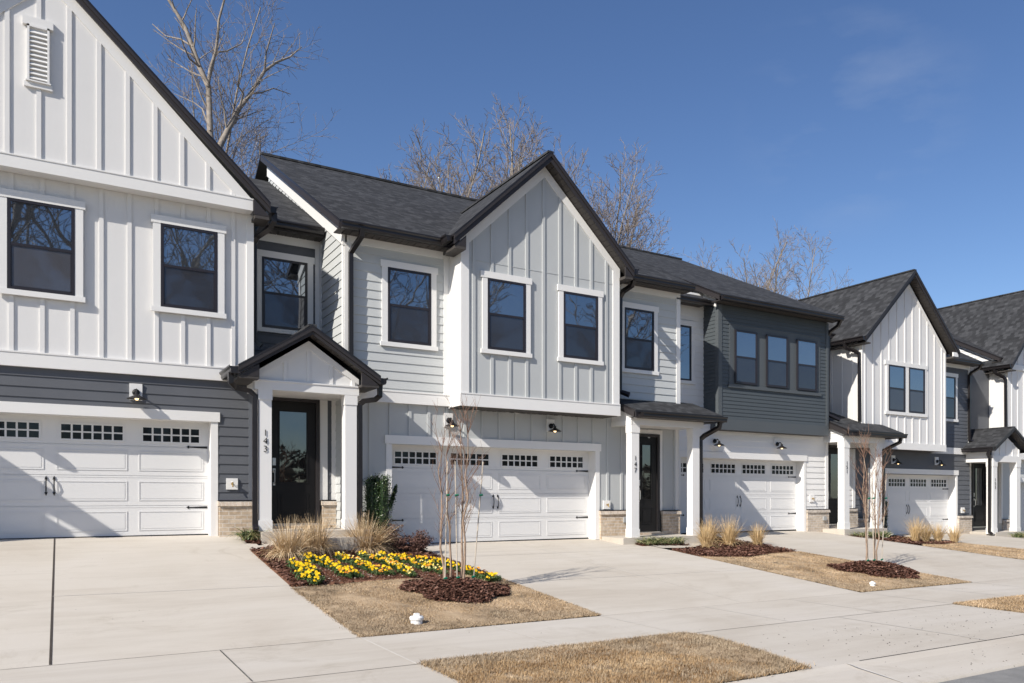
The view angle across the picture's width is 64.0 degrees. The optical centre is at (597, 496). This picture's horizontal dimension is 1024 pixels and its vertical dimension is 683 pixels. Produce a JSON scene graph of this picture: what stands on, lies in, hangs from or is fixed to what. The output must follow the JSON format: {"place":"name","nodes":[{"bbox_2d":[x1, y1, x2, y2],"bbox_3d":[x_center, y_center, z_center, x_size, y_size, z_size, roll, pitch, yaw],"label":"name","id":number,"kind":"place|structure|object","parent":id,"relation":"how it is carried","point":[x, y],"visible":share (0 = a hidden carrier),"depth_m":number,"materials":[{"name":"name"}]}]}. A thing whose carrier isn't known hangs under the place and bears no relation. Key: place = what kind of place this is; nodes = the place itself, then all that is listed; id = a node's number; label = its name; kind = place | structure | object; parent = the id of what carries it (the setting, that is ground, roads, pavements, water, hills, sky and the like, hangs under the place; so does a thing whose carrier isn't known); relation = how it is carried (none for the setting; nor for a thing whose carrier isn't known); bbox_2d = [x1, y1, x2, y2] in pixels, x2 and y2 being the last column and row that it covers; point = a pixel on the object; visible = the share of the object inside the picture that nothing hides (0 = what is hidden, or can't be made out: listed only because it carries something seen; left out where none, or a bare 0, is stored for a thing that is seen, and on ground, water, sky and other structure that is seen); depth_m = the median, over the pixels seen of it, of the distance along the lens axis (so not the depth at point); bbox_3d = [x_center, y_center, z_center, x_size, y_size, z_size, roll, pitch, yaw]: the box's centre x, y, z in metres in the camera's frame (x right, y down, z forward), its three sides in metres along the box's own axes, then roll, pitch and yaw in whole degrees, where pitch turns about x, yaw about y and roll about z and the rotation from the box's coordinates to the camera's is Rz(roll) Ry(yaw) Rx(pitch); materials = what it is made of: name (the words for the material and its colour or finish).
{"place":"outdoors","nodes":[
{"label":"outdoors","id":0,"kind":"place"},
{"bbox_2d":[0,535,366,669],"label":"driveway","id":1,"kind":"structure","parent":0,"point":[190,593],"depth_m":9.71,"materials":[{"name":"concrete"}]},
{"bbox_2d":[248,545,344,551],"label":"path","id":2,"kind":"structure","parent":0,"point":[255,546],"depth_m":13.69,"materials":[{"name":"concrete"}]},
{"bbox_2d":[249,544,487,586],"bbox_3d":[-3.900,1.049,13.546,3.316,0.478,4.177,0,0,-33],"label":"mulch bed","id":3,"kind":"object","parent":0,"point":[353,552],"visible":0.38,"depth_m":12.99,"materials":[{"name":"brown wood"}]},
{"bbox_2d":[255,514,324,560],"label":"ornamental grass","id":4,"kind":"object","parent":3,"relation":"on","point":[290,547],"depth_m":12.85,"materials":[{"name":"beige plant"}]},
{"bbox_2d":[306,576,322,584],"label":"pansy plant","id":5,"kind":"object","parent":3,"relation":"on","point":[314,582],"visible":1,"depth_m":11.10,"materials":[{"name":"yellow plant"}]},
{"bbox_2d":[285,511,352,554],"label":"ornamental grass","id":6,"kind":"object","parent":3,"relation":"on","point":[320,540],"depth_m":13.71,"materials":[{"name":"beige plant"}]},
{"bbox_2d":[328,513,401,554],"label":"ornamental grass","id":7,"kind":"object","parent":3,"relation":"on","point":[376,543],"depth_m":14.56,"materials":[{"name":"beige plant"}]},
{"bbox_2d":[363,473,397,546],"bbox_3d":[-4.184,0.272,15.567,0.732,1.466,0.723,0,0,38],"label":"holly shrub","id":8,"kind":"object","parent":3,"relation":"on","point":[377,495],"visible":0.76,"depth_m":15.41,"materials":[{"name":"green plant"}]},
{"bbox_2d":[302,553,459,581],"bbox_3d":[-3.430,1.100,12.988,2.807,0.327,2.374,0,0,-33],"label":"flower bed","id":9,"kind":"object","parent":3,"relation":"on","point":[325,570],"visible":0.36,"depth_m":12.38,"materials":[{"name":"yellow plant"}]},
{"bbox_2d":[309,556,323,563],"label":"pansy plant","id":10,"kind":"object","parent":9,"relation":"on","point":[315,561],"visible":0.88,"depth_m":12.57,"materials":[{"name":"yellow plant"}]},
{"bbox_2d":[318,559,332,567],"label":"pansy plant","id":11,"kind":"object","parent":9,"relation":"on","point":[329,563],"visible":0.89,"depth_m":12.36,"materials":[{"name":"yellow plant"}]},
{"bbox_2d":[334,567,348,575],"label":"pansy plant","id":12,"kind":"object","parent":9,"relation":"on","point":[341,572],"visible":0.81,"depth_m":11.83,"materials":[{"name":"yellow plant"}]},
{"bbox_2d":[339,569,354,577],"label":"pansy plant","id":13,"kind":"object","parent":9,"relation":"on","point":[348,575],"visible":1,"depth_m":11.77,"materials":[{"name":"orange plant"}]},
{"bbox_2d":[341,556,352,563],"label":"pansy plant","id":14,"kind":"object","parent":9,"relation":"on","point":[345,559],"visible":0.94,"depth_m":13.00,"materials":[{"name":"yellow plant"}]},
{"bbox_2d":[349,570,363,577],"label":"pansy plant","id":15,"kind":"object","parent":9,"relation":"on","point":[357,574],"visible":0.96,"depth_m":11.86,"materials":[{"name":"green plant"}]},
{"bbox_2d":[384,568,396,574],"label":"pansy plant","id":16,"kind":"object","parent":9,"relation":"on","point":[389,571],"visible":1,"depth_m":12.33,"materials":[{"name":"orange plant"}]},
{"bbox_2d":[404,569,416,576],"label":"pansy plant","id":17,"kind":"object","parent":9,"relation":"on","point":[411,574],"visible":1,"depth_m":12.38,"materials":[{"name":"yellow plant"}]},
{"bbox_2d":[421,565,431,571],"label":"pansy plant","id":18,"kind":"object","parent":9,"relation":"on","point":[426,568],"visible":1,"depth_m":13.01,"materials":[{"name":"yellow plant"}]},
{"bbox_2d":[475,571,485,578],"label":"pansy plant","id":19,"kind":"object","parent":9,"relation":"on","point":[478,576],"visible":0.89,"depth_m":12.76,"materials":[{"name":"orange plant"}]},
{"bbox_2d":[381,522,413,551],"bbox_3d":[-3.734,0.769,15.146,0.622,0.593,0.597,0,0,-11],"label":"shrub","id":20,"kind":"object","parent":3,"relation":"on","point":[399,543],"visible":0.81,"depth_m":15.09,"materials":[{"name":"brown plant"}]},
{"bbox_2d":[402,529,436,551],"bbox_3d":[-3.307,0.848,15.247,0.694,0.470,0.622,0,0,-33],"label":"shrub","id":21,"kind":"object","parent":3,"relation":"on","point":[419,544],"visible":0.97,"depth_m":15.15,"materials":[{"name":"brown plant"}]},
{"bbox_2d":[290,574,600,636],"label":"lawn","id":22,"kind":"structure","parent":0,"point":[364,589],"depth_m":10.38,"materials":[{"name":"beige plant"}]},
{"bbox_2d":[409,613,423,624],"bbox_3d":[-2.122,1.456,9.532,0.163,0.166,0.163,0,0,-33],"label":"sewer cleanout","id":23,"kind":"object","parent":22,"relation":"on","point":[416,618],"visible":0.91,"depth_m":9.48,"materials":[{"name":"white plastic"}]},
{"bbox_2d":[399,575,510,603],"bbox_3d":[-2.023,1.303,11.520,1.585,0.317,1.611,0,0,-5],"label":"mulch ring","id":24,"kind":"object","parent":22,"relation":"on","point":[458,590],"visible":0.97,"depth_m":11.23,"materials":[{"name":"brown wood"}]},
{"bbox_2d":[425,394,489,579],"bbox_3d":[-1.982,-0.081,11.510,0.772,2.791,0.857,0,0,29],"label":"young crape myrtle","id":25,"kind":"object","parent":24,"relation":"on","point":[463,561],"visible":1,"depth_m":11.56,"materials":[{"name":"brown plant"}]},
{"bbox_2d":[481,573,494,581],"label":"pansy plant","id":26,"kind":"object","parent":22,"relation":"on","point":[488,578],"visible":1,"depth_m":12.54,"materials":[{"name":"yellow plant"}]},
{"bbox_2d":[0,578,1023,682],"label":"sidewalk","id":27,"kind":"structure","parent":0,"point":[259,664],"depth_m":8.60,"materials":[{"name":"concrete"}]},
{"bbox_2d":[3,541,1021,682],"bbox_3d":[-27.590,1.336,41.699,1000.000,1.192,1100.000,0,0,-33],"label":"ground","id":28,"kind":"structure","parent":0,"point":[604,615],"depth_m":10.47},
{"bbox_2d":[0,0,387,552],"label":"townhouse","id":29,"kind":"structure","parent":28,"relation":"on","point":[175,360],"depth_m":13.82,"materials":[{"name":"paint"}]},
{"bbox_2d":[0,188,84,302],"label":"window","id":30,"kind":"structure","parent":29,"relation":"in","point":[37,259],"depth_m":12.98,"materials":[{"name":"white paint"}]},
{"bbox_2d":[0,414,207,538],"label":"garage door","id":31,"kind":"structure","parent":29,"relation":"in","point":[61,476],"depth_m":13.75,"materials":[{"name":"metal"}]},
{"bbox_2d":[151,214,225,318],"bbox_3d":[-7.109,-3.982,14.161,1.180,1.645,0.050,0,0,-33],"label":"window","id":32,"kind":"structure","parent":29,"relation":"in","point":[189,255],"depth_m":14.15,"materials":[{"name":"white paint"}]},
{"bbox_2d":[257,249,314,334],"bbox_3d":[-6.382,-4.135,16.597,1.180,1.640,0.050,0,0,-33],"label":"window","id":33,"kind":"structure","parent":29,"relation":"in","point":[284,280],"depth_m":16.58,"materials":[{"name":"glass"}]},
{"bbox_2d":[272,397,319,524],"bbox_3d":[-5.826,-0.665,15.580,0.975,2.440,0.114,0,0,-33],"label":"front door","id":34,"kind":"structure","parent":29,"relation":"in","point":[295,423],"depth_m":15.62,"materials":[{"name":"metal"}]},
{"bbox_2d":[152,0,307,148],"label":"bare tree","id":35,"kind":"object","parent":28,"relation":"on","point":[208,108],"visible":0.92,"depth_m":30.22,"materials":[{"name":"grey plant"}]},
{"bbox_2d":[145,0,338,178],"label":"bare tree","id":36,"kind":"object","parent":28,"relation":"on","point":[239,140],"visible":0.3,"depth_m":31.40,"materials":[{"name":"brown plant"}]},
{"bbox_2d":[251,663,459,682],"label":"driveway apron","id":37,"kind":"object","parent":28,"relation":"on","point":[414,673],"visible":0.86,"depth_m":6.87,"materials":[{"name":"concrete"}]},
{"bbox_2d":[382,135,473,195],"bbox_3d":[-8.565,-8.321,37.046,7.321,18.652,8.492,0,0,-33],"label":"bare tree","id":38,"kind":"object","parent":28,"relation":"on","point":[420,166],"visible":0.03,"depth_m":38.92,"materials":[{"name":"grey plant"}]},
{"bbox_2d":[377,103,516,198],"bbox_3d":[-8.082,-8.648,38.488,11.236,19.301,8.738,0,0,37],"label":"bare tree","id":39,"kind":"object","parent":28,"relation":"on","point":[472,180],"visible":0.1,"depth_m":36.91,"materials":[{"name":"grey plant"}]},
{"bbox_2d":[394,91,583,198],"bbox_3d":[-5.219,-9.297,39.182,9.411,20.598,9.252,0,0,-10],"label":"bare tree","id":40,"kind":"object","parent":28,"relation":"on","point":[525,148],"visible":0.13,"depth_m":38.88,"materials":[{"name":"grey plant"}]},
{"bbox_2d":[255,150,727,546],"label":"townhouse","id":41,"kind":"structure","parent":28,"relation":"on","point":[534,306],"depth_m":17.41,"materials":[{"name":"grey paint"}]},
{"bbox_2d":[380,259,437,350],"bbox_3d":[-3.753,-3.798,16.238,1.190,1.685,0.050,0,0,-33],"label":"window","id":42,"kind":"structure","parent":41,"relation":"in","point":[409,291],"depth_m":16.23,"materials":[{"name":"glass"}]},
{"bbox_2d":[392,445,588,544],"bbox_3d":[-2.222,-0.065,17.685,5.030,2.150,0.110,0,0,-33],"label":"garage door","id":43,"kind":"structure","parent":41,"relation":"in","point":[529,495],"depth_m":17.73,"materials":[{"name":"metal"}]},
{"bbox_2d":[480,270,531,357],"bbox_3d":[-1.871,-3.738,16.764,1.170,1.665,0.050,0,0,-33],"label":"window","id":44,"kind":"structure","parent":41,"relation":"in","point":[506,299],"depth_m":16.75,"materials":[{"name":"blue glass"}]},
{"bbox_2d":[557,284,603,365],"bbox_3d":[-0.365,-3.728,17.760,1.180,1.645,0.050,0,0,-33],"label":"window","id":45,"kind":"structure","parent":41,"relation":"in","point":[579,309],"depth_m":17.75,"materials":[{"name":"blue glass"}]},
{"bbox_2d":[622,301,658,375],"bbox_3d":[0.997,-3.753,19.380,1.160,1.655,0.050,0,0,-33],"label":"window","id":46,"kind":"structure","parent":41,"relation":"in","point":[639,321],"depth_m":19.39,"materials":[{"name":"glass"}]},
{"bbox_2d":[639,433,660,532],"bbox_3d":[1.194,-0.305,19.571,0.750,2.390,0.114,0,0,-33],"label":"front door","id":47,"kind":"structure","parent":41,"relation":"in","point":[649,448],"depth_m":19.63,"materials":[{"name":"metal"}]},
{"bbox_2d":[444,109,547,197],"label":"bare tree","id":48,"kind":"object","parent":28,"relation":"on","point":[504,152],"visible":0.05,"depth_m":41.04,"materials":[{"name":"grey plant"}]},
{"bbox_2d":[490,107,677,254],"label":"bare tree","id":49,"kind":"object","parent":28,"relation":"on","point":[635,215],"visible":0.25,"depth_m":43.39,"materials":[{"name":"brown plant"}]},
{"bbox_2d":[677,238,762,285],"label":"bare tree","id":50,"kind":"object","parent":28,"relation":"on","point":[713,266],"visible":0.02,"depth_m":59.51,"materials":[{"name":"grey plant"}]},
{"bbox_2d":[619,245,907,540],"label":"townhouse","id":51,"kind":"structure","parent":28,"relation":"on","point":[778,453],"depth_m":23.07,"materials":[{"name":"white paint"}]},
{"bbox_2d":[680,320,695,384],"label":"window","id":52,"kind":"structure","parent":51,"relation":"in","point":[687,328],"depth_m":21.82,"materials":[{"name":"blue glass"}]},
{"bbox_2d":[681,458,795,534],"bbox_3d":[3.970,-0.045,22.861,4.850,2.150,0.110,0,0,-33],"label":"garage door","id":53,"kind":"structure","parent":51,"relation":"in","point":[762,491],"depth_m":23.06,"materials":[{"name":"metal"}]},
{"bbox_2d":[735,329,757,385],"bbox_3d":[4.054,-3.775,22.162,0.820,1.450,0.040,0,0,-33],"label":"window","id":54,"kind":"structure","parent":51,"relation":"in","point":[746,342],"depth_m":22.17,"materials":[{"name":"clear glass"}]},
{"bbox_2d":[766,334,787,388],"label":"window","id":55,"kind":"structure","parent":51,"relation":"in","point":[776,346],"depth_m":22.80,"materials":[{"name":"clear glass"}]},
{"bbox_2d":[796,339,816,391],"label":"window","id":56,"kind":"structure","parent":51,"relation":"in","point":[806,350],"depth_m":23.47,"materials":[{"name":"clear glass"}]},
{"bbox_2d":[828,445,837,524],"bbox_3d":[7.336,-0.340,25.122,0.960,2.460,0.114,0,0,-33],"label":"front door","id":57,"kind":"structure","parent":51,"relation":"in","point":[832,450],"depth_m":25.11,"materials":[{"name":"glass"}]},
{"bbox_2d":[726,217,805,298],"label":"bare tree","id":58,"kind":"object","parent":28,"relation":"on","point":[768,281],"visible":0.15,"depth_m":56.54,"materials":[{"name":"grey plant"}]},
{"bbox_2d":[725,225,866,299],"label":"bare tree","id":59,"kind":"object","parent":28,"relation":"on","point":[813,260],"visible":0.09,"depth_m":59.50,"materials":[{"name":"grey plant"}]},
{"bbox_2d":[690,604,1023,670],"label":"driveway apron","id":60,"kind":"object","parent":28,"relation":"on","point":[817,634],"visible":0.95,"depth_m":9.28,"materials":[{"name":"concrete"}]},
{"bbox_2d":[717,269,1023,536],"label":"townhouse","id":61,"kind":"structure","parent":28,"relation":"on","point":[900,362],"depth_m":27.09,"materials":[{"name":"paint"}]},
{"bbox_2d":[884,360,927,416],"bbox_3d":[9.980,-3.450,26.236,2.200,1.700,0.052,0,0,-33],"label":"window","id":62,"kind":"structure","parent":61,"relation":"in","point":[896,373],"depth_m":25.99,"materials":[{"name":"white glass"}]},
{"bbox_2d":[885,474,948,534],"bbox_3d":[10.540,0.265,27.628,4.870,2.150,0.110,0,0,-33],"label":"garage door","id":63,"kind":"structure","parent":61,"relation":"in","point":[909,496],"depth_m":27.87,"materials":[{"name":"metal"}]},
{"bbox_2d":[909,367,924,413],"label":"window","id":64,"kind":"structure","parent":61,"relation":"in","point":[916,375],"depth_m":26.50,"materials":[{"name":"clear glass"}]},
{"bbox_2d":[946,372,958,421],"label":"window","id":65,"kind":"structure","parent":61,"relation":"in","point":[951,378],"depth_m":28.49,"materials":[{"name":"blue glass"}]},
{"bbox_2d":[971,463,985,527],"bbox_3d":[14.193,-0.070,30.198,0.960,2.460,0.114,0,0,-33],"label":"front door","id":66,"kind":"structure","parent":61,"relation":"in","point":[978,470],"depth_m":30.21,"materials":[{"name":"metal"}]},
{"bbox_2d":[877,535,955,544],"bbox_3d":[8.955,1.285,24.079,2.470,0.253,4.197,0,0,39],"label":"mulch bed","id":67,"kind":"object","parent":28,"relation":"on","point":[904,540],"visible":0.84,"depth_m":23.54,"materials":[{"name":"brown wood"}]},
{"bbox_2d":[885,501,888,531],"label":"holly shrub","id":68,"kind":"object","parent":67,"relation":"on","point":[886,516],"visible":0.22,"depth_m":25.29,"materials":[{"name":"plant"}]},
{"bbox_2d":[895,514,932,540],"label":"ornamental grass","id":69,"kind":"object","parent":67,"relation":"on","point":[915,534],"depth_m":23.55,"materials":[{"name":"beige plant"}]},
{"bbox_2d":[920,522,940,541],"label":"ornamental grass","id":70,"kind":"object","parent":67,"relation":"on","point":[927,534],"depth_m":24.05,"materials":[{"name":"beige plant"}]},
{"bbox_2d":[927,522,954,540],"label":"ornamental grass","id":71,"kind":"object","parent":67,"relation":"on","point":[938,536],"depth_m":24.39,"materials":[{"name":"beige plant"}]},
{"bbox_2d":[945,523,971,542],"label":"ornamental grass","id":72,"kind":"object","parent":67,"relation":"on","point":[954,537],"depth_m":24.37,"materials":[{"name":"beige plant"}]},
{"bbox_2d":[937,290,1023,530],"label":"townhouse","id":73,"kind":"structure","parent":28,"relation":"on","point":[989,331],"depth_m":30.76,"materials":[{"name":"grey paint"}]},
{"bbox_2d":[1006,531,1023,537],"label":"liriope plant","id":74,"kind":"object","parent":28,"relation":"on","point":[1019,534],"visible":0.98,"depth_m":28.03,"materials":[{"name":"green plant"}]},
{"bbox_2d":[89,0,1023,307],"label":"sky","id":75,"kind":"structure","parent":0,"point":[894,129],"materials":[{"name":"blue"}]},
{"bbox_2d":[419,631,814,682],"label":"grass strip","id":76,"kind":"object","parent":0,"point":[647,641],"depth_m":7.40,"materials":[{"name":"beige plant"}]},
{"bbox_2d":[412,539,859,615],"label":"driveway","id":77,"kind":"structure","parent":0,"point":[626,579],"depth_m":13.94,"materials":[{"name":"concrete"}]},
{"bbox_2d":[651,544,717,547],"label":"path","id":78,"kind":"structure","parent":0,"point":[673,546],"depth_m":18.30,"materials":[{"name":"concrete"}]},
{"bbox_2d":[672,536,795,556],"bbox_3d":[2.644,1.147,18.846,3.235,0.287,3.353,0,0,-33],"label":"mulch bed","id":79,"kind":"object","parent":0,"point":[729,550],"visible":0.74,"depth_m":18.19,"materials":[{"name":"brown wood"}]},
{"bbox_2d":[690,514,727,548],"bbox_3d":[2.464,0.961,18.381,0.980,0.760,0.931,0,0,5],"label":"ornamental grass","id":80,"kind":"object","parent":79,"relation":"on","point":[706,540],"depth_m":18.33,"materials":[{"name":"beige plant"}]},
{"bbox_2d":[715,512,749,545],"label":"ornamental grass","id":81,"kind":"object","parent":79,"relation":"on","point":[730,538],"depth_m":19.14,"materials":[{"name":"beige plant"}]},
{"bbox_2d":[745,522,773,545],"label":"ornamental grass","id":82,"kind":"object","parent":79,"relation":"on","point":[757,536],"depth_m":19.51,"materials":[{"name":"beige plant"}]},
{"bbox_2d":[700,551,971,591],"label":"lawn","id":83,"kind":"structure","parent":0,"point":[836,573],"depth_m":15.38,"materials":[{"name":"beige plant"}]},
{"bbox_2d":[826,560,919,578],"bbox_3d":[5.462,1.421,15.947,1.707,0.304,1.724,0,0,-4],"label":"mulch ring","id":84,"kind":"object","parent":83,"relation":"on","point":[876,568],"visible":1,"depth_m":15.61,"materials":[{"name":"brown wood"}]},
{"bbox_2d":[843,424,891,560],"bbox_3d":[5.436,-0.037,16.143,1.044,2.920,0.921,0,0,-33],"label":"young crape myrtle","id":85,"kind":"object","parent":84,"relation":"on","point":[864,500],"visible":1,"depth_m":16.15,"materials":[{"name":"brown plant"}]},
{"bbox_2d":[715,531,1023,581],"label":"driveway","id":86,"kind":"structure","parent":0,"point":[968,566],"depth_m":19.12,"materials":[{"name":"concrete"}]},
{"bbox_2d":[897,533,1023,548],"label":"driveway","id":87,"kind":"structure","parent":0,"point":[1001,541],"depth_m":25.93,"materials":[{"name":"concrete"}]},
{"bbox_2d":[922,543,1023,559],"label":"lawn","id":88,"kind":"structure","parent":0,"point":[981,549],"depth_m":21.74,"materials":[{"name":"beige plant"}]},
{"bbox_2d":[940,666,1023,682],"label":"road","id":89,"kind":"structure","parent":0,"point":[1014,675],"depth_m":7.39,"materials":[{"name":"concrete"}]},
{"bbox_2d":[727,635,1023,682],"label":"gutter pan","id":90,"kind":"object","parent":89,"relation":"on","point":[942,664],"visible":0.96,"depth_m":7.62,"materials":[{"name":"concrete"}]},
{"bbox_2d":[953,595,1023,612],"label":"grass strip","id":91,"kind":"object","parent":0,"point":[988,601],"depth_m":11.90,"materials":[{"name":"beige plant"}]},
{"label":"soil under mulch","id":92,"kind":"structure","parent":0,"visible":0},
{"bbox_2d":[245,539,266,543],"bbox_3d":[-6.046,0.750,14.269,0.373,0.153,0.881,0,0,-33],"label":"mulch bed","id":93,"kind":"object","parent":92,"relation":"on","point":[256,541],"visible":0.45,"depth_m":13.99,"materials":[{"name":"brown wood"}]},
{"bbox_2d":[224,526,273,540],"bbox_3d":[-6.027,0.638,14.190,0.936,0.267,0.929,0,0,-33],"label":"liriope plant","id":94,"kind":"object","parent":93,"relation":"on","point":[248,535],"visible":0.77,"depth_m":14.04,"materials":[{"name":"green plant"}]},
{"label":"soil under mulch","id":95,"kind":"structure","parent":0,"visible":0},
{"bbox_2d":[635,542,688,545],"bbox_3d":[1.491,1.094,18.462,1.399,0.121,0.414,0,0,-33],"label":"mulch bed","id":96,"kind":"object","parent":95,"relation":"on","point":[687,544],"visible":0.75,"depth_m":18.40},
{"bbox_2d":[635,535,688,544],"bbox_3d":[1.459,0.982,18.487,1.627,0.224,0.844,0,0,-33],"label":"liriope plant","id":97,"kind":"object","parent":96,"relation":"on","point":[660,540],"visible":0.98,"depth_m":18.34,"materials":[{"name":"green plant"}]},
{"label":"soil under mulch","id":98,"kind":"structure","parent":0,"visible":0},
{"bbox_3d":[8.020,1.192,23.715,1.701,0.225,0.567,0,0,-33],"label":"mulch bed","id":99,"kind":"object","parent":98,"relation":"on","visible":0},
{"bbox_2d":[848,530,894,537],"bbox_3d":[8.001,1.096,23.690,2.025,0.231,0.872,0,0,-33],"label":"liriope plant","id":100,"kind":"object","parent":99,"relation":"on","point":[886,534],"visible":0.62,"depth_m":23.60,"materials":[{"name":"green plant"}]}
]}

